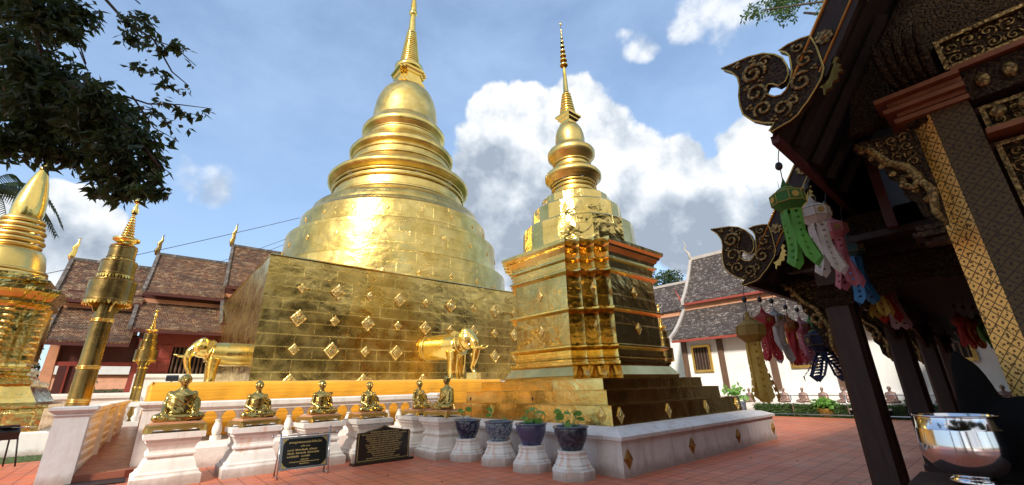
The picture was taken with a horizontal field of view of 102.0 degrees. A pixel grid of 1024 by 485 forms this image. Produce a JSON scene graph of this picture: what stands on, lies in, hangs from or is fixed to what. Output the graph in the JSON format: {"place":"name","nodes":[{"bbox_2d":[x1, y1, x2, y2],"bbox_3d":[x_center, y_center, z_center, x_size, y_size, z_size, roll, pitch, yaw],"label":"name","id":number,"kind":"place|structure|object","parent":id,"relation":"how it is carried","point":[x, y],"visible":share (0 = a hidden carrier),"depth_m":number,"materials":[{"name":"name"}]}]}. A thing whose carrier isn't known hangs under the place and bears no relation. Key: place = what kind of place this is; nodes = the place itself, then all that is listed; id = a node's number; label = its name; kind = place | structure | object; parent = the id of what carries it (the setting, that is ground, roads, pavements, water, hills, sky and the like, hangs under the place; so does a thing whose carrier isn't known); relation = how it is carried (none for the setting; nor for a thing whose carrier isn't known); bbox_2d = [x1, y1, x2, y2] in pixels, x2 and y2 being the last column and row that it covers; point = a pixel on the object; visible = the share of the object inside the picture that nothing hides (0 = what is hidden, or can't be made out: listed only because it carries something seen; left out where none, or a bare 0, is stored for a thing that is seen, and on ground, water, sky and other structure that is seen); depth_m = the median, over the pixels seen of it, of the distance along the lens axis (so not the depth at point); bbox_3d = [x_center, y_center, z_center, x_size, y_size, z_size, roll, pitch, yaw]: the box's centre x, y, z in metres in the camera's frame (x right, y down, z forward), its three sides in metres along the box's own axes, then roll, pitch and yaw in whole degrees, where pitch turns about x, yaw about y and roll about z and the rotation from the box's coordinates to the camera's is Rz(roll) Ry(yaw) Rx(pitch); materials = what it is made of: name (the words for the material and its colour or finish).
{"place":"outdoors","nodes":[
{"label":"outdoors","id":0,"kind":"place"},
{"bbox_2d":[34,348,43,377],"bbox_3d":[-24.538,6.673,19.888,3.782,4.830,2.399,-11,-21,25],"label":"leafy tree","id":1,"kind":"object","parent":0,"point":[38,367],"visible":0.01,"depth_m":20.36,"materials":[{"name":"green plant"}]},
{"bbox_2d":[49,366,130,391],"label":"white building","id":2,"kind":"structure","parent":0,"point":[109,378],"depth_m":35.01,"materials":[{"name":"paint"}]},
{"bbox_2d":[0,0,822,369],"label":"sky","id":3,"kind":"structure","parent":0,"point":[290,86],"materials":[{"name":"blue"}]},
{"bbox_2d":[0,416,926,484],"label":"pavement","id":4,"kind":"structure","parent":0,"point":[830,451],"depth_m":8.40,"materials":[{"name":"red tile"}]},
{"bbox_2d":[0,425,33,466],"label":"table","id":5,"kind":"object","parent":4,"relation":"on","point":[9,432],"visible":1,"depth_m":10.57,"materials":[{"name":"black metal"}]},
{"bbox_2d":[0,455,41,463],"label":"grass patch","id":6,"kind":"object","parent":4,"relation":"on","point":[18,460],"visible":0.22,"depth_m":11.34,"materials":[{"name":"green plant"}]},
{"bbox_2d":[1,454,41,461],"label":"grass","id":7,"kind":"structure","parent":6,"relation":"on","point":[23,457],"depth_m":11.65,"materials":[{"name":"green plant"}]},
{"bbox_2d":[0,174,63,238],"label":"palm tree","id":8,"kind":"object","parent":4,"relation":"on","point":[10,188],"visible":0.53,"depth_m":24.16,"materials":[{"name":"green plant"}]},
{"bbox_2d":[0,164,67,457],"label":"golden chedi","id":9,"kind":"structure","parent":4,"relation":"on","point":[30,307],"depth_m":14.04,"materials":[{"name":"gold metal"}]},
{"bbox_2d":[5,218,297,281],"bbox_3d":[-14.507,0.359,16.113,10.911,5.621,0.024,14,-25,-38],"label":"string","id":10,"kind":"object","parent":9,"relation":"attached to","point":[144,253],"visible":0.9,"depth_m":16.47,"materials":[{"name":"black plastic"}]},
{"bbox_2d":[33,400,131,484],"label":"ramp parapet","id":11,"kind":"structure","parent":4,"relation":"on","point":[79,437],"depth_m":8.23,"materials":[{"name":"white paint"}]},
{"bbox_2d":[65,477,125,484],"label":"door mat","id":12,"kind":"object","parent":4,"relation":"on","point":[109,481],"depth_m":8.13,"materials":[{"name":"black plastic"}]},
{"bbox_2d":[64,199,141,406],"bbox_3d":[-10.975,2.056,11.127,1.023,7.150,1.023,14,-25,-38],"label":"umbrella pole","id":13,"kind":"object","parent":4,"relation":"on","point":[110,290],"visible":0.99,"depth_m":11.02,"materials":[{"name":"gold metal"}]},
{"bbox_2d":[71,426,137,482],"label":"ramp","id":14,"kind":"structure","parent":4,"relation":"on","point":[111,459],"depth_m":9.47,"materials":[{"name":"red tile"}]},
{"bbox_2d":[0,0,215,211],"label":"leafy tree","id":15,"kind":"object","parent":4,"relation":"on","point":[48,104],"visible":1,"depth_m":4.49,"materials":[{"name":"green plant"}]},
{"bbox_2d":[122,401,143,426],"bbox_3d":[-13.581,6.543,15.111,1.300,1.420,0.250,14,-25,-38],"label":"balustrade","id":16,"kind":"object","parent":4,"relation":"on","point":[134,418],"visible":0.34,"depth_m":14.98,"materials":[{"name":"white paint"}]},
{"bbox_2d":[127,309,158,420],"bbox_3d":[-14.682,4.897,16.509,0.734,4.500,0.734,14,-25,-38],"label":"umbrella pole","id":17,"kind":"object","parent":4,"relation":"on","point":[144,357],"visible":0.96,"depth_m":16.40,"materials":[{"name":"gold metal"}]},
{"bbox_2d":[38,224,280,420],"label":"temple hall","id":18,"kind":"structure","parent":4,"relation":"on","point":[188,305],"depth_m":21.84,"materials":[{"name":"tile"}]},
{"bbox_2d":[146,362,154,372],"bbox_3d":[-18.165,6.199,20.683,0.450,0.550,0.035,14,-25,-38],"label":"door panel","id":19,"kind":"structure","parent":18,"relation":"in","point":[150,367],"depth_m":20.73,"materials":[{"name":"red paint"}]},
{"bbox_2d":[155,361,168,372],"bbox_3d":[-17.745,6.306,21.022,0.450,0.550,0.035,14,-25,-38],"label":"door panel","id":20,"kind":"structure","parent":18,"relation":"in","point":[161,367],"depth_m":21.01,"materials":[{"name":"red paint"}]},
{"bbox_2d":[158,344,172,358],"bbox_3d":[-17.763,5.598,21.269,0.450,0.750,0.035,14,-25,-38],"label":"door panel","id":21,"kind":"structure","parent":18,"relation":"in","point":[165,351],"depth_m":21.26,"materials":[{"name":"red paint"}]},
{"bbox_2d":[127,428,206,484],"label":"pedestal","id":22,"kind":"object","parent":4,"relation":"on","point":[168,459],"visible":1,"depth_m":7.89,"materials":[{"name":"white paint"}]},
{"bbox_2d":[142,374,207,434],"bbox_3d":[-6.770,3.266,8.496,1.018,1.094,0.763,14,-25,-38],"label":"monk statue","id":23,"kind":"object","parent":22,"relation":"on","point":[180,408],"visible":1,"depth_m":8.35,"materials":[{"name":"paint"}]},
{"bbox_2d":[214,423,283,479],"bbox_3d":[-5.718,4.509,9.071,1.060,0.920,1.060,14,-25,-38],"label":"pedestal","id":24,"kind":"object","parent":4,"relation":"on","point":[250,451],"visible":0.96,"depth_m":8.75,"materials":[{"name":"white paint"}]},
{"bbox_2d":[226,381,280,427],"bbox_3d":[-5.739,3.625,9.379,0.662,0.950,0.883,-14,-23,33],"label":"monk statue","id":25,"kind":"object","parent":24,"relation":"on","point":[258,406],"visible":1,"depth_m":9.25,"materials":[{"name":"paint"}]},
{"bbox_2d":[129,393,439,467],"bbox_3d":[-5.346,5.129,11.722,8.180,1.475,0.620,14,-25,-38],"label":"balustrade","id":26,"kind":"object","parent":4,"relation":"on","point":[212,450],"visible":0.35,"depth_m":10.27,"materials":[{"name":"white paint"}]},
{"bbox_2d":[271,425,337,479],"bbox_3d":[-4.311,4.320,8.607,1.292,0.915,0.411,12,-23,-34],"label":"framed sign","id":27,"kind":"object","parent":4,"relation":"on","point":[300,452],"visible":1,"depth_m":8.53,"materials":[{"name":"metal"}]},
{"bbox_2d":[292,419,345,469],"bbox_3d":[-4.665,4.779,9.922,1.060,0.920,1.060,14,-25,-38],"label":"pedestal","id":28,"kind":"object","parent":4,"relation":"on","point":[337,456],"visible":0.45,"depth_m":9.73,"materials":[{"name":"white paint"}]},
{"bbox_2d":[295,380,342,422],"bbox_3d":[-4.688,3.895,10.230,0.662,0.950,0.883,-14,-23,31],"label":"monk statue","id":29,"kind":"object","parent":28,"relation":"on","point":[323,408],"visible":1,"depth_m":10.09,"materials":[{"name":"paint"}]},
{"bbox_2d":[202,380,504,439],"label":"stupa terrace","id":30,"kind":"structure","parent":4,"relation":"on","point":[223,436],"depth_m":10.82,"materials":[{"name":"white paint"}]},
{"bbox_2d":[165,375,178,381],"bbox_3d":[-8.979,3.630,10.949,0.260,0.248,0.169,14,-25,-38],"label":"floodlight","id":31,"kind":"object","parent":30,"relation":"on","point":[171,378],"visible":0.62,"depth_m":10.93,"materials":[{"name":"black plastic"}]},
{"bbox_2d":[173,338,248,381],"bbox_3d":[-10.504,4.230,14.662,2.398,1.638,0.882,14,-25,-38],"label":"elephant statue","id":32,"kind":"object","parent":30,"relation":"on","point":[214,354],"visible":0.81,"depth_m":14.46,"materials":[{"name":"gold metal"}]},
{"bbox_2d":[137,379,500,435],"bbox_3d":[-6.688,5.939,15.590,10.956,1.329,6.583,14,-25,-38],"label":"saffron cloth","id":33,"kind":"object","parent":30,"relation":"on","point":[217,390],"visible":0.47,"depth_m":12.10,"materials":[{"name":"orange fabric"}]},
{"bbox_2d":[214,0,516,381],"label":"golden stupa","id":34,"kind":"object","parent":30,"relation":"on","point":[381,266],"visible":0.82,"depth_m":21.04,"materials":[{"name":"gold metal"}]},
{"bbox_2d":[175,239,284,273],"bbox_3d":[-14.090,0.728,20.547,7.079,1.024,0.024,-7,-20,16],"label":"string","id":35,"kind":"object","parent":34,"relation":"attached to","point":[227,259],"visible":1,"depth_m":20.51,"materials":[{"name":"black plastic"}]},
{"bbox_2d":[193,245,281,273],"bbox_3d":[-13.840,0.886,20.715,6.710,0.624,0.024,-9,-21,21],"label":"string","id":36,"kind":"object","parent":34,"relation":"attached to","point":[237,261],"visible":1,"depth_m":20.66,"materials":[{"name":"black plastic"}]},
{"bbox_2d":[418,328,488,378],"bbox_3d":[-2.461,4.852,17.857,3.218,2.199,1.183,-11,-21,26],"label":"elephant statue","id":37,"kind":"object","parent":30,"relation":"on","point":[453,348],"visible":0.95,"depth_m":17.61,"materials":[{"name":"gold metal"}]},
{"bbox_2d":[340,417,392,461],"bbox_3d":[-3.748,5.024,10.689,1.060,0.920,1.060,14,-25,-38],"label":"pedestal","id":38,"kind":"object","parent":4,"relation":"on","point":[355,426],"visible":0.45,"depth_m":10.43,"materials":[{"name":"white paint"}]},
{"bbox_2d":[347,381,387,419],"bbox_3d":[-3.770,4.159,10.990,0.634,0.908,0.845,-16,-24,37],"label":"monk statue","id":39,"kind":"object","parent":38,"relation":"on","point":[370,406],"visible":1,"depth_m":10.86,"materials":[{"name":"paint"}]},
{"bbox_2d":[349,425,413,466],"bbox_3d":[-3.065,4.801,9.915,1.480,0.800,0.250,14,-25,-38],"label":"stone plaque","id":40,"kind":"object","parent":4,"relation":"on","point":[384,444],"visible":1,"depth_m":9.85,"materials":[{"name":"stone"}]},
{"bbox_2d":[396,414,436,454],"bbox_3d":[-2.618,5.323,11.628,1.060,0.920,1.060,14,-25,-38],"label":"pedestal","id":41,"kind":"object","parent":4,"relation":"on","point":[413,424],"visible":0.34,"depth_m":11.25,"materials":[{"name":"white paint"}]},
{"bbox_2d":[401,380,430,415],"bbox_3d":[-2.640,4.448,11.933,0.648,0.929,0.864,-13,-22,29],"label":"monk statue","id":42,"kind":"object","parent":41,"relation":"on","point":[421,405],"visible":0.99,"depth_m":11.76,"materials":[{"name":"paint"}]},
{"bbox_2d":[414,415,469,460],"bbox_3d":[-1.747,4.956,10.636,1.060,0.920,1.060,14,-25,-38],"label":"pedestal","id":43,"kind":"object","parent":4,"relation":"on","point":[438,441],"visible":0.8,"depth_m":10.30,"materials":[{"name":"white paint"}]},
{"bbox_2d":[423,375,465,417],"bbox_3d":[-1.770,4.042,10.954,0.941,1.011,0.706,-16,-24,37],"label":"monk statue","id":44,"kind":"object","parent":43,"relation":"on","point":[443,406],"visible":1,"depth_m":10.74,"materials":[{"name":"paint"}]},
{"bbox_2d":[450,437,483,461],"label":"octagonal pedestal","id":45,"kind":"object","parent":4,"relation":"on","point":[468,450],"visible":0.96,"depth_m":9.68,"materials":[{"name":"white paint"}]},
{"bbox_2d":[454,397,480,438],"bbox_3d":[-1.083,4.277,10.160,0.656,0.923,0.656,14,-25,-38],"label":"lotus pot","id":46,"kind":"object","parent":45,"relation":"on","point":[467,428],"visible":1,"depth_m":9.88,"materials":[{"name":"ceramic"}]},
{"bbox_2d":[481,440,516,466],"bbox_3d":[-0.281,4.683,9.267,0.768,0.465,0.768,14,-25,-38],"label":"octagonal pedestal","id":47,"kind":"object","parent":4,"relation":"on","point":[500,454],"visible":0.93,"depth_m":9.01,"materials":[{"name":"white paint"}]},
{"bbox_2d":[484,407,513,441],"bbox_3d":[-0.296,4.131,9.462,0.686,0.703,0.692,14,-25,-38],"label":"lotus pot","id":48,"kind":"object","parent":47,"relation":"on","point":[499,430],"visible":1,"depth_m":9.20,"materials":[{"name":"ceramic"}]},
{"bbox_2d":[513,443,551,473],"bbox_3d":[0.412,4.400,8.502,0.768,0.465,0.768,14,-25,-38],"label":"octagonal pedestal","id":49,"kind":"object","parent":4,"relation":"on","point":[532,459],"visible":0.94,"depth_m":8.24,"materials":[{"name":"white stone"}]},
{"bbox_2d":[515,397,546,445],"bbox_3d":[0.395,3.743,8.731,0.686,0.923,0.686,14,-25,-38],"label":"lotus pot","id":50,"kind":"object","parent":49,"relation":"on","point":[530,433],"visible":1,"depth_m":8.45,"materials":[{"name":"ceramic"}]},
{"bbox_2d":[552,448,595,482],"bbox_3d":[1.127,4.096,7.681,0.768,0.465,0.768,14,-25,-38],"label":"octagonal pedestal","id":51,"kind":"object","parent":4,"relation":"on","point":[571,466],"visible":0.97,"depth_m":7.43,"materials":[{"name":"white stone"}]},
{"bbox_2d":[553,409,588,450],"bbox_3d":[1.113,3.540,7.875,0.686,0.710,0.686,14,-25,-38],"label":"lotus pot","id":52,"kind":"object","parent":51,"relation":"on","point":[570,437],"visible":1,"depth_m":7.64,"materials":[{"name":"ceramic"}]},
{"bbox_2d":[453,22,777,478],"bbox_3d":[2.233,-1.709,15.050,7.520,16.260,7.590,14,-25,-38],"label":"golden stupa","id":53,"kind":"object","parent":4,"relation":"on","point":[580,269],"visible":0.94,"depth_m":11.65,"materials":[{"name":"gold metal"}]},
{"bbox_2d":[656,304,674,361],"bbox_3d":[7.016,5.373,18.966,0.819,5.200,0.819,14,-25,-38],"label":"umbrella pole","id":54,"kind":"object","parent":4,"relation":"on","point":[669,352],"visible":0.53,"depth_m":18.97,"materials":[{"name":"gold metal"}]},
{"bbox_2d":[653,280,685,376],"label":"annex hall","id":55,"kind":"structure","parent":4,"relation":"on","point":[668,302],"depth_m":32.80,"materials":[{"name":"tile"}]},
{"bbox_2d":[721,381,748,409],"bbox_3d":[11.151,7.772,20.683,1.096,1.606,1.204,5,-20,-17],"label":"potted plant","id":56,"kind":"object","parent":4,"relation":"on","point":[734,391],"visible":0.58,"depth_m":20.53,"materials":[{"name":"green plant"}]},
{"bbox_2d":[668,242,1010,402],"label":"temple hall","id":57,"kind":"structure","parent":4,"relation":"on","point":[713,345],"depth_m":25.52,"materials":[{"name":"paint"}]},
{"bbox_2d":[690,344,714,372],"bbox_3d":[12.099,7.377,26.387,0.130,1.660,1.240,14,-25,-38],"label":"window frame","id":58,"kind":"structure","parent":57,"relation":"in","point":[702,359],"depth_m":26.38,"materials":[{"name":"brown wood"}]},
{"bbox_2d":[786,336,818,367],"bbox_3d":[15.656,5.918,22.454,0.130,1.660,1.240,14,-25,-38],"label":"window frame","id":59,"kind":"structure","parent":57,"relation":"in","point":[803,365],"depth_m":22.27,"materials":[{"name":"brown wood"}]},
{"bbox_2d":[951,331,978,360],"bbox_3d":[19.408,4.381,18.306,0.130,1.660,1.240,14,-25,-38],"label":"window frame","id":60,"kind":"structure","parent":57,"relation":"in","point":[967,352],"depth_m":17.95,"materials":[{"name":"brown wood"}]},
{"bbox_2d":[710,0,1023,484],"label":"temple porch","id":61,"kind":"object","parent":4,"relation":"on","point":[896,129],"visible":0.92,"depth_m":4.17,"materials":[{"name":"paint"}]},
{"bbox_2d":[735,287,780,403],"bbox_3d":[3.364,1.379,5.786,0.367,1.622,0.361,6,-21,-21],"label":"hanging lantern","id":62,"kind":"object","parent":61,"relation":"hanging from","point":[751,333],"visible":1,"depth_m":5.66,"materials":[{"name":"gold metal"}]},
{"bbox_2d":[753,291,783,361],"bbox_3d":[3.816,1.238,6.248,0.284,1.072,0.278,14,-25,-38],"label":"hanging lantern","id":63,"kind":"object","parent":61,"relation":"hanging from","point":[769,322],"visible":0.73,"depth_m":6.14,"materials":[{"name":"red fabric"}]},
{"bbox_2d":[769,295,795,363],"bbox_3d":[4.196,1.345,6.553,0.287,1.092,0.282,14,-25,-38],"label":"hanging lantern","id":64,"kind":"object","parent":61,"relation":"hanging from","point":[779,339],"visible":0.7,"depth_m":6.46,"materials":[{"name":"grey fabric"}]},
{"bbox_2d":[783,299,808,365],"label":"hanging lantern","id":65,"kind":"object","parent":61,"relation":"hanging from","point":[791,327],"visible":0.8,"depth_m":6.83,"materials":[{"name":"red fabric"}]},
{"bbox_2d":[769,150,823,269],"bbox_3d":[2.687,-0.361,4.016,0.289,1.248,0.284,14,-25,-38],"label":"hanging lantern","id":66,"kind":"object","parent":61,"relation":"hanging from","point":[785,200],"visible":1,"depth_m":3.91,"materials":[{"name":"green fabric"}]},
{"bbox_2d":[795,304,818,363],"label":"hanging lantern","id":67,"kind":"object","parent":61,"relation":"hanging from","point":[803,330],"visible":0.65,"depth_m":7.21,"materials":[{"name":"red fabric"}]},
{"bbox_2d":[805,316,824,359],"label":"hanging lantern","id":68,"kind":"object","parent":61,"relation":"hanging from","point":[808,321],"visible":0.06,"depth_m":7.65,"materials":[{"name":"fabric"}]},
{"bbox_2d":[803,325,843,381],"bbox_3d":[5.172,1.603,6.941,0.781,1.389,0.786,14,-25,-38],"label":"hanging lantern","id":69,"kind":"object","parent":61,"relation":"hanging from","point":[813,340],"visible":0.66,"depth_m":6.83,"materials":[{"name":"blue fabric"}]},
{"bbox_2d":[802,176,848,277],"bbox_3d":[3.370,-0.211,4.578,0.299,1.194,0.300,14,-25,-38],"label":"hanging lantern","id":70,"kind":"object","parent":61,"relation":"hanging from","point":[817,215],"visible":0.8,"depth_m":4.48,"materials":[{"name":"white fabric"}]},
{"bbox_2d":[822,193,865,289],"bbox_3d":[3.908,-0.048,5.001,0.289,1.248,0.284,7,-21,-23],"label":"hanging lantern","id":71,"kind":"object","parent":61,"relation":"hanging from","point":[839,230],"visible":0.62,"depth_m":4.90,"materials":[{"name":"pink fabric"}]},
{"bbox_2d":[839,207,880,305],"bbox_3d":[4.442,0.139,5.419,0.274,1.352,0.280,-13,-22,30],"label":"hanging lantern","id":72,"kind":"object","parent":61,"relation":"hanging from","point":[856,250],"visible":0.56,"depth_m":5.29,"materials":[{"name":"blue fabric"}]},
{"bbox_2d":[869,295,894,318],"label":"hanging lantern","id":73,"kind":"object","parent":61,"relation":"hanging from","point":[879,307],"visible":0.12,"depth_m":5.58,"materials":[{"name":"yellow fabric"}]},
{"bbox_2d":[879,293,903,323],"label":"hanging lantern","id":74,"kind":"object","parent":61,"relation":"hanging from","point":[898,318],"visible":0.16,"depth_m":6.00,"materials":[{"name":"red fabric"}]},
{"bbox_2d":[887,289,912,329],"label":"hanging lantern","id":75,"kind":"object","parent":61,"relation":"hanging from","point":[906,319],"visible":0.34,"depth_m":6.46,"materials":[{"name":"pink fabric"}]},
{"bbox_2d":[950,299,976,346],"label":"hanging lantern","id":76,"kind":"object","parent":61,"relation":"hanging from","point":[959,321],"visible":1,"depth_m":9.04,"materials":[{"name":"red fabric"}]},
{"bbox_2d":[961,298,986,349],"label":"hanging lantern","id":77,"kind":"object","parent":61,"relation":"hanging from","point":[972,324],"visible":0.73,"depth_m":9.12,"materials":[{"name":"red fabric"}]},
{"bbox_2d":[971,299,992,346],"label":"hanging lantern","id":78,"kind":"object","parent":61,"relation":"hanging from","point":[982,331],"visible":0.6,"depth_m":9.29,"materials":[{"name":"green fabric"}]},
{"bbox_2d":[908,471,1014,484],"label":"offering table","id":79,"kind":"object","parent":4,"relation":"on","point":[926,478],"visible":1,"depth_m":3.07,"materials":[{"name":"paint"}]},
{"bbox_2d":[911,412,1017,484],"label":"alms bowl","id":80,"kind":"object","parent":79,"relation":"on","point":[971,448],"visible":1,"depth_m":2.84,"materials":[{"name":"metal"}]},
{"bbox_2d":[950,351,1023,484],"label":"draped stand","id":81,"kind":"object","parent":4,"relation":"on","point":[976,391],"visible":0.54,"depth_m":3.29,"materials":[{"name":"black fabric"}]},
{"bbox_2d":[775,415,910,419],"bbox_3d":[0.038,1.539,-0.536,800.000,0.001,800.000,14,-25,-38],"label":"ground","id":82,"kind":"structure","parent":0,"point":[832,417],"depth_m":18.72,"materials":[{"name":"red tile"}]},
{"bbox_2d":[93,379,121,391],"bbox_3d":[-27.117,10.182,27.659,3.694,3.436,1.511,14,-25,-38],"label":"leafy shrub","id":83,"kind":"object","parent":82,"relation":"on","point":[105,390],"visible":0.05,"depth_m":27.70,"materials":[{"name":"green plant"}]},
{"bbox_2d":[652,268,683,286],"bbox_3d":[14.509,8.712,39.623,4.511,12.132,8.016,6,-20,-20],"label":"leafy tree","id":84,"kind":"object","parent":82,"relation":"on","point":[666,277],"visible":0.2,"depth_m":38.59,"materials":[{"name":"green plant"}]},
{"bbox_2d":[740,0,823,28],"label":"leafy tree","id":85,"kind":"object","parent":82,"relation":"on","point":[778,7],"visible":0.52,"depth_m":22.39,"materials":[{"name":"green plant"}]},
{"bbox_2d":[810,396,838,416],"bbox_3d":[14.362,7.462,18.993,1.066,0.930,1.152,0,-19,-5],"label":"potted plant","id":86,"kind":"object","parent":82,"relation":"on","point":[821,402],"visible":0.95,"depth_m":18.80,"materials":[{"name":"green plant"}]},
{"bbox_2d":[752,402,909,418],"bbox_3d":[14.262,7.683,19.014,0.642,0.685,5.981,14,-25,-38],"label":"hedge","id":87,"kind":"object","parent":82,"relation":"on","point":[898,410],"visible":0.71,"depth_m":19.28,"materials":[{"name":"green plant"}]},
{"bbox_2d":[746,401,937,415],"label":"wall","id":88,"kind":"structure","parent":82,"relation":"on","point":[749,405],"depth_m":20.42,"materials":[{"name":"white paint"}]},
{"bbox_2d":[745,388,755,401],"bbox_3d":[12.528,8.052,21.910,0.394,0.682,0.630,14,-25,-38],"label":"monk figurine","id":89,"kind":"object","parent":88,"relation":"on","point":[749,393],"visible":0.56,"depth_m":21.84,"materials":[{"name":"pink stone"}]},
{"bbox_2d":[777,388,790,401],"bbox_3d":[13.589,7.617,20.738,0.394,0.682,0.630,14,-25,-38],"label":"monk figurine","id":90,"kind":"object","parent":88,"relation":"on","point":[785,399],"visible":0.86,"depth_m":20.65,"materials":[{"name":"pink stone"}]},
{"bbox_2d":[796,387,810,401],"bbox_3d":[14.120,7.399,20.151,0.394,0.682,0.630,14,-25,-38],"label":"monk figurine","id":91,"kind":"object","parent":88,"relation":"on","point":[803,399],"visible":0.93,"depth_m":20.08,"materials":[{"name":"pink stone"}]},
{"bbox_2d":[818,387,828,398],"bbox_3d":[14.650,7.182,19.565,0.394,0.682,0.630,14,-25,-38],"label":"monk figurine","id":92,"kind":"object","parent":88,"relation":"on","point":[822,392],"visible":0.41,"depth_m":19.57,"materials":[{"name":"pink stone"}]},
{"bbox_2d":[837,387,849,402],"bbox_3d":[15.180,6.965,18.979,0.394,0.682,0.630,14,-25,-38],"label":"monk figurine","id":93,"kind":"object","parent":88,"relation":"on","point":[842,398],"visible":0.63,"depth_m":18.94,"materials":[{"name":"pink stone"}]},
{"bbox_2d":[885,386,901,402],"bbox_3d":[16.241,6.530,17.806,0.394,0.682,0.630,14,-25,-38],"label":"monk figurine","id":94,"kind":"object","parent":88,"relation":"on","point":[892,399],"visible":0.91,"depth_m":17.72,"materials":[{"name":"pink stone"}]},
{"bbox_2d":[998,385,1012,396],"bbox_3d":[18.362,5.660,15.460,0.394,0.682,0.630,14,-25,-38],"label":"monk figurine","id":95,"kind":"object","parent":88,"relation":"on","point":[1003,391],"visible":0.26,"depth_m":15.50,"materials":[{"name":"pink stone"}]},
{"bbox_2d":[743,395,1011,417],"bbox_3d":[16.092,6.400,16.097,0.060,0.950,13.600,14,-25,-38],"label":"barrier rail","id":96,"kind":"object","parent":82,"relation":"on","point":[794,414],"visible":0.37,"depth_m":18.41,"materials":[{"name":"metal"}]}
]}

